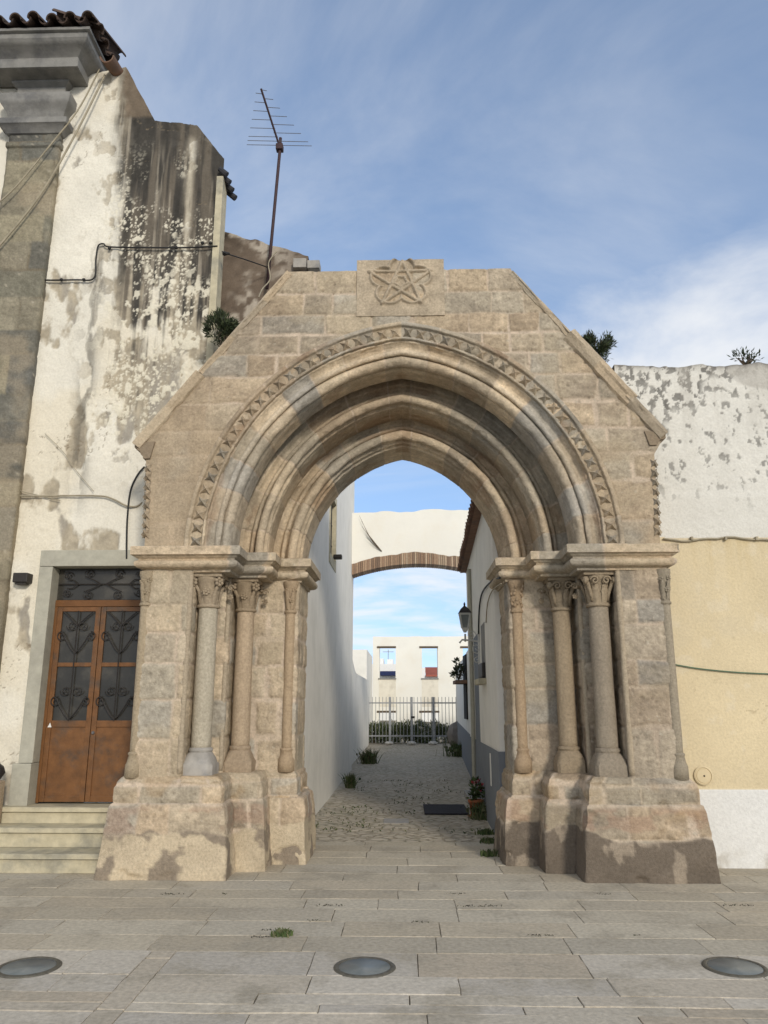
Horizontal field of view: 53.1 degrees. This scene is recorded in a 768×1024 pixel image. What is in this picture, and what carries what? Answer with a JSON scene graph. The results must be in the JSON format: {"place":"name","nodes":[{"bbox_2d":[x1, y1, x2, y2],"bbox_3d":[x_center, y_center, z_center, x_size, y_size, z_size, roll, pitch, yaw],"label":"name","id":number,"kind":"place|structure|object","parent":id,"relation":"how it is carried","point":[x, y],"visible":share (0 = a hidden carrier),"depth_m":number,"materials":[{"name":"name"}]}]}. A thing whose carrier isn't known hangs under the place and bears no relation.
{"place":"outdoors","nodes":[
{"label":"outdoors","id":0,"kind":"place"},
{"bbox_2d":[84,737,494,841],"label":"alley cobbles","id":1,"kind":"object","parent":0,"point":[418,764],"visible":0.18,"depth_m":12.97,"materials":[{"name":"grey stone"}]},
{"bbox_2d":[218,232,354,814],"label":"whitewashed house","id":2,"kind":"structure","parent":1,"relation":"on","point":[328,717],"depth_m":12.39,"materials":[{"name":"paint"}]},
{"bbox_2d":[329,499,341,572],"bbox_3d":[-0.990,0.316,14.128,0.410,1.420,1.220,0,-14,2],"label":"window","id":3,"kind":"structure","parent":2,"relation":"in","point":[333,556],"depth_m":14.53,"materials":[{"name":"stone"}]},
{"bbox_2d":[352,509,468,577],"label":"bridge arch","id":4,"kind":"structure","parent":2,"relation":"attached to","point":[429,538],"depth_m":19.40,"materials":[{"name":"paint"}]},
{"bbox_2d":[361,520,381,551],"bbox_3d":[-0.336,0.539,19.378,0.581,0.918,0.044,2,-14,-7],"label":"dry twig","id":5,"kind":"object","parent":4,"relation":"attached to","point":[371,539],"visible":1,"depth_m":19.33,"materials":[{"name":"plant"}]},
{"bbox_2d":[341,773,360,787],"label":"weed clump","id":6,"kind":"object","parent":1,"relation":"on","point":[350,781],"visible":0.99,"depth_m":14.77,"materials":[{"name":"green plant"}]},
{"bbox_2d":[352,664,368,763],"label":"garden wall","id":7,"kind":"structure","parent":1,"relation":"on","point":[360,713],"depth_m":23.72,"materials":[{"name":"white paint"}]},
{"bbox_2d":[356,746,381,763],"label":"weed clump","id":8,"kind":"object","parent":1,"relation":"on","point":[369,757],"visible":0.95,"depth_m":20.46,"materials":[{"name":"green plant"}]},
{"bbox_2d":[369,720,387,742],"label":"overgrown bush","id":9,"kind":"object","parent":1,"relation":"on","point":[372,728],"visible":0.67,"depth_m":30.92,"materials":[{"name":"green plant"}]},
{"bbox_2d":[377,719,401,742],"bbox_3d":[0.224,8.870,31.030,1.202,1.024,1.375,0,-14,2],"label":"overgrown bush","id":10,"kind":"object","parent":1,"relation":"on","point":[386,731],"visible":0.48,"depth_m":30.81,"materials":[{"name":"green plant"}]},
{"bbox_2d":[383,818,408,823],"bbox_3d":[0.169,4.265,10.601,0.347,0.022,0.421,0,-14,2],"label":"drain cover","id":11,"kind":"object","parent":1,"relation":"on","point":[396,821],"visible":1,"depth_m":10.54,"materials":[{"name":"grey stone"}]},
{"bbox_2d":[316,779,485,832],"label":"cobble weeds","id":12,"kind":"object","parent":1,"relation":"on","point":[363,819],"visible":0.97,"depth_m":11.47,"materials":[{"name":"green plant"}]},
{"bbox_2d":[391,719,418,742],"bbox_3d":[0.852,8.856,30.974,1.300,1.061,1.467,0,-14,2],"label":"overgrown bush","id":13,"kind":"object","parent":1,"relation":"on","point":[399,727],"visible":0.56,"depth_m":30.72,"materials":[{"name":"green plant"}]},
{"bbox_2d":[369,697,456,742],"bbox_3d":[1.108,8.109,29.894,3.701,1.788,0.110,0,-14,2],"label":"steel fence","id":14,"kind":"object","parent":1,"relation":"on","point":[433,721],"visible":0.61,"depth_m":29.90,"materials":[{"name":"metal"}]},
{"bbox_2d":[408,719,431,742],"bbox_3d":[1.413,8.949,31.060,1.047,1.189,1.122,12,-18,-39],"label":"overgrown bush","id":15,"kind":"object","parent":1,"relation":"on","point":[420,722],"visible":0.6,"depth_m":30.99,"materials":[{"name":"green plant"}]},
{"bbox_2d":[428,741,436,744],"bbox_3d":[1.870,8.858,29.442,0.358,0.158,0.287,0,-14,2],"label":"loose stone","id":16,"kind":"object","parent":1,"relation":"on","point":[432,743],"visible":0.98,"depth_m":29.36,"materials":[{"name":"grey stone"}]},
{"bbox_2d":[423,719,444,743],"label":"overgrown bush","id":17,"kind":"object","parent":1,"relation":"on","point":[437,731],"visible":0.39,"depth_m":30.83,"materials":[{"name":"green plant"}]},
{"bbox_2d":[438,722,450,742],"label":"overgrown bush","id":18,"kind":"object","parent":1,"relation":"on","point":[445,730],"visible":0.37,"depth_m":30.68,"materials":[{"name":"green plant"}]},
{"bbox_2d":[423,804,467,814],"bbox_3d":[0.933,4.530,11.721,0.655,0.020,1.021,0,-14,2],"label":"doormat","id":19,"kind":"object","parent":1,"relation":"on","point":[442,809],"visible":0.88,"depth_m":11.61,"materials":[{"name":"black rubber"}]},
{"bbox_2d":[436,738,461,756],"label":"weed clump","id":20,"kind":"object","parent":1,"relation":"on","point":[455,749],"visible":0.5,"depth_m":23.25,"materials":[{"name":"green plant"}]},
{"bbox_2d":[447,721,457,746],"bbox_3d":[2.639,8.120,28.047,0.631,0.956,0.712,-4,-15,17],"label":"boulder","id":21,"kind":"object","parent":1,"relation":"on","point":[452,733],"visible":0.46,"depth_m":27.84,"materials":[{"name":"stone"}]},
{"bbox_2d":[453,651,470,776],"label":"house","id":22,"kind":"structure","parent":1,"relation":"on","point":[462,708],"depth_m":19.16,"materials":[{"name":"grey paint"}]},
{"bbox_2d":[453,654,467,719],"bbox_3d":[1.895,4.216,18.535,0.400,1.500,1.100,0,-14,2],"label":"window","id":23,"kind":"structure","parent":22,"relation":"in","point":[465,689],"depth_m":18.25,"materials":[{"name":"grey"}]},
{"bbox_2d":[448,657,466,679],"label":"window plant","id":24,"kind":"object","parent":23,"relation":"in","point":[456,668],"depth_m":18.52,"materials":[{"name":"green plant"}]},
{"bbox_2d":[464,790,478,802],"bbox_3d":[1.462,4.690,12.506,0.180,0.110,2.000,0,-14,2],"label":"doorstep","id":25,"kind":"object","parent":1,"relation":"on","point":[466,792],"visible":0.24,"depth_m":13.10,"materials":[{"name":"grey stone"}]},
{"bbox_2d":[466,776,484,817],"bbox_3d":[1.319,4.087,11.062,0.300,0.577,0.316,8,-16,-29],"label":"flower pot","id":26,"kind":"object","parent":1,"relation":"on","point":[478,790],"visible":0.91,"depth_m":11.04,"materials":[{"name":"ceramic"}]},
{"bbox_2d":[466,801,486,820],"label":"weed clump","id":27,"kind":"object","parent":1,"relation":"on","point":[480,811],"visible":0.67,"depth_m":10.77,"materials":[{"name":"green plant"}]},
{"bbox_2d":[457,500,505,833],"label":"eaved house","id":28,"kind":"structure","parent":1,"relation":"on","point":[478,554],"depth_m":10.88,"materials":[{"name":"grey paint"}]},
{"bbox_2d":[458,602,479,663],"bbox_3d":[1.335,1.904,11.857,0.366,1.030,0.198,0,-14,2],"label":"wall lantern","id":29,"kind":"object","parent":28,"relation":"attached to","point":[464,613],"depth_m":11.85,"materials":[{"name":"black paint"}]},
{"bbox_2d":[473,633,480,741],"bbox_3d":[1.540,2.997,12.536,0.050,1.927,1.026,-1,-14,3],"label":"door","id":30,"kind":"structure","parent":28,"relation":"in","point":[477,707],"depth_m":12.51,"materials":[{"name":"grey paint"}]},
{"bbox_2d":[475,623,486,684],"bbox_3d":[1.412,2.054,11.113,0.162,0.861,0.763,0,-14,2],"label":"window","id":31,"kind":"structure","parent":28,"relation":"in","point":[482,680],"depth_m":10.92,"materials":[{"name":"grey stone"}]},
{"bbox_2d":[478,577,500,633],"bbox_3d":[1.359,1.196,10.118,0.023,0.519,3.604,-1,-14,3],"label":"cable","id":32,"kind":"object","parent":28,"relation":"attached to","point":[480,602],"visible":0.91,"depth_m":11.37,"materials":[{"name":"black plastic"}]},
{"bbox_2d":[485,583,501,622],"bbox_3d":[1.320,1.097,9.347,0.016,0.292,2.169,-1,-14,3],"label":"cable","id":33,"kind":"object","parent":28,"relation":"attached to","point":[488,600],"visible":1,"depth_m":9.92,"materials":[{"name":"grey plastic"}]},
{"bbox_2d":[475,828,494,835],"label":"grass tuft","id":34,"kind":"object","parent":1,"relation":"on","point":[488,831],"visible":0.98,"depth_m":9.55,"materials":[{"name":"green plant"}]},
{"bbox_2d":[353,649,371,722],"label":"side wall","id":35,"kind":"structure","parent":0,"point":[362,660],"depth_m":30.49,"materials":[{"name":"white paint"}]},
{"bbox_2d":[0,842,767,1023],"bbox_3d":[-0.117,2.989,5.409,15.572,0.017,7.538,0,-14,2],"label":"paving","id":36,"kind":"structure","parent":0,"point":[101,940],"depth_m":5.24,"materials":[{"name":"stone"}]},
{"bbox_2d":[0,956,61,978],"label":"ground light","id":37,"kind":"object","parent":36,"relation":"on","point":[27,967],"visible":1,"depth_m":4.75,"materials":[{"name":"grey glass"}]},
{"bbox_2d":[0,803,110,873],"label":"stone steps","id":38,"kind":"structure","parent":36,"relation":"on","point":[79,827],"depth_m":7.75,"materials":[{"name":"stone"}]},
{"bbox_2d":[0,764,5,822],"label":"stone post","id":39,"kind":"object","parent":38,"relation":"on","point":[2,782],"visible":1,"depth_m":8.02,"materials":[{"name":"stone"}]},
{"bbox_2d":[0,8,125,823],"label":"corniced house","id":40,"kind":"structure","parent":36,"relation":"on","point":[49,64],"depth_m":9.93,"materials":[{"name":"paint"}]},
{"bbox_2d":[0,68,99,201],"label":"cable","id":41,"kind":"object","parent":40,"relation":"attached to","point":[39,158],"visible":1,"depth_m":10.01,"materials":[{"name":"grey plastic"}]},
{"bbox_2d":[0,74,105,245],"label":"cable","id":42,"kind":"object","parent":40,"relation":"attached to","point":[52,175],"visible":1,"depth_m":9.93,"materials":[{"name":"grey plastic"}]},
{"bbox_2d":[0,67,236,847],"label":"plaster house","id":43,"kind":"structure","parent":36,"relation":"on","point":[127,348],"depth_m":9.28,"materials":[{"name":"paint"}]},
{"bbox_2d":[12,573,32,584],"bbox_3d":[-4.099,0.763,8.726,0.170,0.130,0.140,0,-14,2],"label":"wall lamp","id":44,"kind":"object","parent":43,"relation":"attached to","point":[22,578],"visible":1,"depth_m":8.67,"materials":[{"name":"metal"}]},
{"bbox_2d":[45,434,93,491],"bbox_3d":[-3.717,-0.588,9.075,0.659,0.724,0.008,0,-14,2],"label":"cable","id":45,"kind":"object","parent":43,"relation":"attached to","point":[71,463],"visible":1,"depth_m":9.07,"materials":[{"name":"grey plastic"}]},
{"bbox_2d":[38,607,101,801],"bbox_3d":[-3.488,2.112,8.565,0.496,2.105,0.062,0,-14,2],"label":"door leaf","id":46,"kind":"structure","parent":43,"relation":"in","point":[73,675],"depth_m":8.55,"materials":[{"name":"brown paint"}]},
{"bbox_2d":[19,495,141,507],"bbox_3d":[-3.735,-0.123,8.963,1.873,0.156,0.065,0,-14,0],"label":"cable","id":47,"kind":"object","parent":43,"relation":"attached to","point":[79,495],"visible":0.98,"depth_m":8.97,"materials":[{"name":"grey plastic"}]},
{"bbox_2d":[100,55,122,75],"bbox_3d":[-3.634,-5.949,10.403,0.200,0.149,0.506,-2,-14,7],"label":"gutter tile","id":48,"kind":"object","parent":43,"relation":"attached to","point":[113,66],"visible":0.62,"depth_m":10.27,"materials":[{"name":"brown ceramic"}]},
{"bbox_2d":[85,607,139,801],"bbox_3d":[-2.982,2.109,8.552,0.501,2.105,0.062,0,-14,2],"label":"door leaf","id":49,"kind":"structure","parent":43,"relation":"in","point":[111,724],"depth_m":8.55,"materials":[{"name":"brown paint"}]},
{"bbox_2d":[45,243,217,280],"bbox_3d":[-3.568,-3.158,9.705,2.929,0.532,0.020,0,-14,2],"label":"cable","id":50,"kind":"object","parent":43,"relation":"attached to","point":[98,245],"visible":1,"depth_m":9.71,"materials":[{"name":"black plastic"}]},
{"bbox_2d":[126,466,144,558],"bbox_3d":[-2.891,-0.002,8.907,0.174,1.107,0.022,0,-14,2],"label":"cable","id":51,"kind":"object","parent":43,"relation":"attached to","point":[135,478],"visible":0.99,"depth_m":8.91,"materials":[{"name":"black plastic"}]},
{"bbox_2d":[60,241,211,281],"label":"cable clips","id":52,"kind":"object","parent":43,"relation":"attached to","point":[175,247],"visible":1,"depth_m":9.71,"materials":[{"name":"black plastic"}]},
{"bbox_2d":[247,88,307,289],"bbox_3d":[-1.483,-4.386,10.419,0.920,2.755,0.560,0,-14,2],"label":"tv antenna","id":53,"kind":"object","parent":43,"relation":"attached to","point":[279,145],"visible":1,"depth_m":10.66,"materials":[{"name":"metal"}]},
{"bbox_2d":[222,251,266,267],"bbox_3d":[-1.827,-3.280,10.024,0.080,0.251,0.858,-8,-16,30],"label":"cable","id":54,"kind":"object","parent":53,"relation":"attached to","point":[245,259],"visible":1,"depth_m":10.11,"materials":[{"name":"black plastic"}]},
{"bbox_2d":[258,251,276,297],"bbox_3d":[-1.551,-3.115,10.054,0.091,0.987,0.544,-3,-14,13],"label":"cable","id":55,"kind":"object","parent":53,"relation":"attached to","point":[269,273],"visible":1,"depth_m":10.22,"materials":[{"name":"grey plastic"}]},
{"bbox_2d":[271,927,293,937],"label":"grass tuft","id":56,"kind":"object","parent":36,"relation":"on","point":[282,932],"visible":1,"depth_m":5.41,"materials":[{"name":"green plant"}]},
{"bbox_2d":[333,956,395,978],"bbox_3d":[-0.120,2.825,4.766,0.392,0.020,0.392,0,-14,2],"label":"ground light","id":57,"kind":"object","parent":36,"relation":"on","point":[364,967],"visible":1,"depth_m":4.75,"materials":[{"name":"grey glass"}]},
{"bbox_2d":[94,258,720,883],"bbox_3d":[0.204,0.461,8.681,5.778,6.467,1.829,0,-14,2],"label":"stone portal","id":58,"kind":"object","parent":36,"relation":"on","point":[506,400],"visible":1,"depth_m":8.20,"materials":[{"name":"grey stone"}]},
{"bbox_2d":[201,307,239,346],"bbox_3d":[-1.905,-2.170,9.001,0.490,0.470,0.488,0,-14,2],"label":"rosemary bush","id":59,"kind":"object","parent":58,"relation":"on","point":[221,320],"visible":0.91,"depth_m":8.92,"materials":[{"name":"green plant"}]},
{"bbox_2d":[578,330,617,361],"bbox_3d":[2.467,-1.916,9.010,0.536,0.489,0.539,0,-14,2],"label":"rosemary bush","id":60,"kind":"object","parent":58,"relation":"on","point":[602,347],"visible":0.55,"depth_m":8.91,"materials":[{"name":"green plant"}]},
{"bbox_2d":[162,892,753,937],"bbox_3d":[0.528,3.124,5.996,4.916,0.014,1.370,0,-14,2],"label":"joint moss","id":61,"kind":"object","parent":36,"relation":"on","point":[421,921],"visible":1,"depth_m":6.19,"materials":[{"name":"green plant"}]},
{"bbox_2d":[479,836,493,844],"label":"grass tuft","id":62,"kind":"object","parent":36,"relation":"on","point":[487,840],"visible":0.91,"depth_m":8.95,"materials":[{"name":"green plant"}]},
{"bbox_2d":[480,848,498,856],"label":"grass tuft","id":63,"kind":"object","parent":36,"relation":"on","point":[488,853],"visible":1,"depth_m":8.21,"materials":[{"name":"green plant"}]},
{"bbox_2d":[612,362,767,868],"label":"boundary wall","id":64,"kind":"structure","parent":36,"relation":"on","point":[711,456],"depth_m":8.31,"materials":[{"name":"paint"}]},
{"bbox_2d":[694,766,712,785],"bbox_3d":[3.246,2.680,7.810,0.190,0.190,0.030,0,-14,2],"label":"wall cover","id":65,"kind":"object","parent":64,"relation":"attached to","point":[703,775],"depth_m":7.81,"materials":[{"name":"yellow paint"}]},
{"bbox_2d":[663,536,767,541],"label":"cable","id":66,"kind":"object","parent":64,"relation":"attached to","point":[756,538],"visible":1,"depth_m":8.38,"materials":[{"name":"plastic"}]},
{"bbox_2d":[676,664,767,674],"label":"cable","id":67,"kind":"object","parent":64,"relation":"attached to","point":[720,670],"visible":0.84,"depth_m":8.05,"materials":[{"name":"black plastic"}]},
{"bbox_2d":[727,346,763,364],"bbox_3d":[4.297,-1.834,9.111,0.439,0.277,0.282,0,-14,2],"label":"wall weed","id":68,"kind":"object","parent":64,"relation":"on","point":[748,361],"depth_m":9.12,"materials":[{"name":"green plant"}]},
{"bbox_2d":[701,956,767,977],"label":"ground light","id":69,"kind":"object","parent":36,"relation":"on","point":[735,967],"visible":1,"depth_m":4.75,"materials":[{"name":"grey glass"}]},
{"bbox_2d":[372,650,395,720],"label":"white building","id":70,"kind":"structure","parent":0,"point":[388,670],"depth_m":68.48,"materials":[{"name":"paint"}]},
{"bbox_2d":[0,0,767,674],"label":"sky","id":71,"kind":"structure","parent":0,"point":[610,155],"materials":[{"name":"blue"}]},
{"bbox_2d":[380,721,437,732],"bbox_3d":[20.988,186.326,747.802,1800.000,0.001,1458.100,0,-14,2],"label":"terrain","id":72,"kind":"structure","parent":0,"point":[395,722],"depth_m":62.57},
{"bbox_2d":[373,636,467,738],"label":"ruined wall","id":73,"kind":"structure","parent":0,"point":[407,682],"depth_m":35.17,"materials":[{"name":"paint"}]},
{"bbox_2d":[422,667,437,721],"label":"red roofed house","id":74,"kind":"structure","parent":0,"point":[430,672],"depth_m":64.43,"materials":[{"name":"white paint"}]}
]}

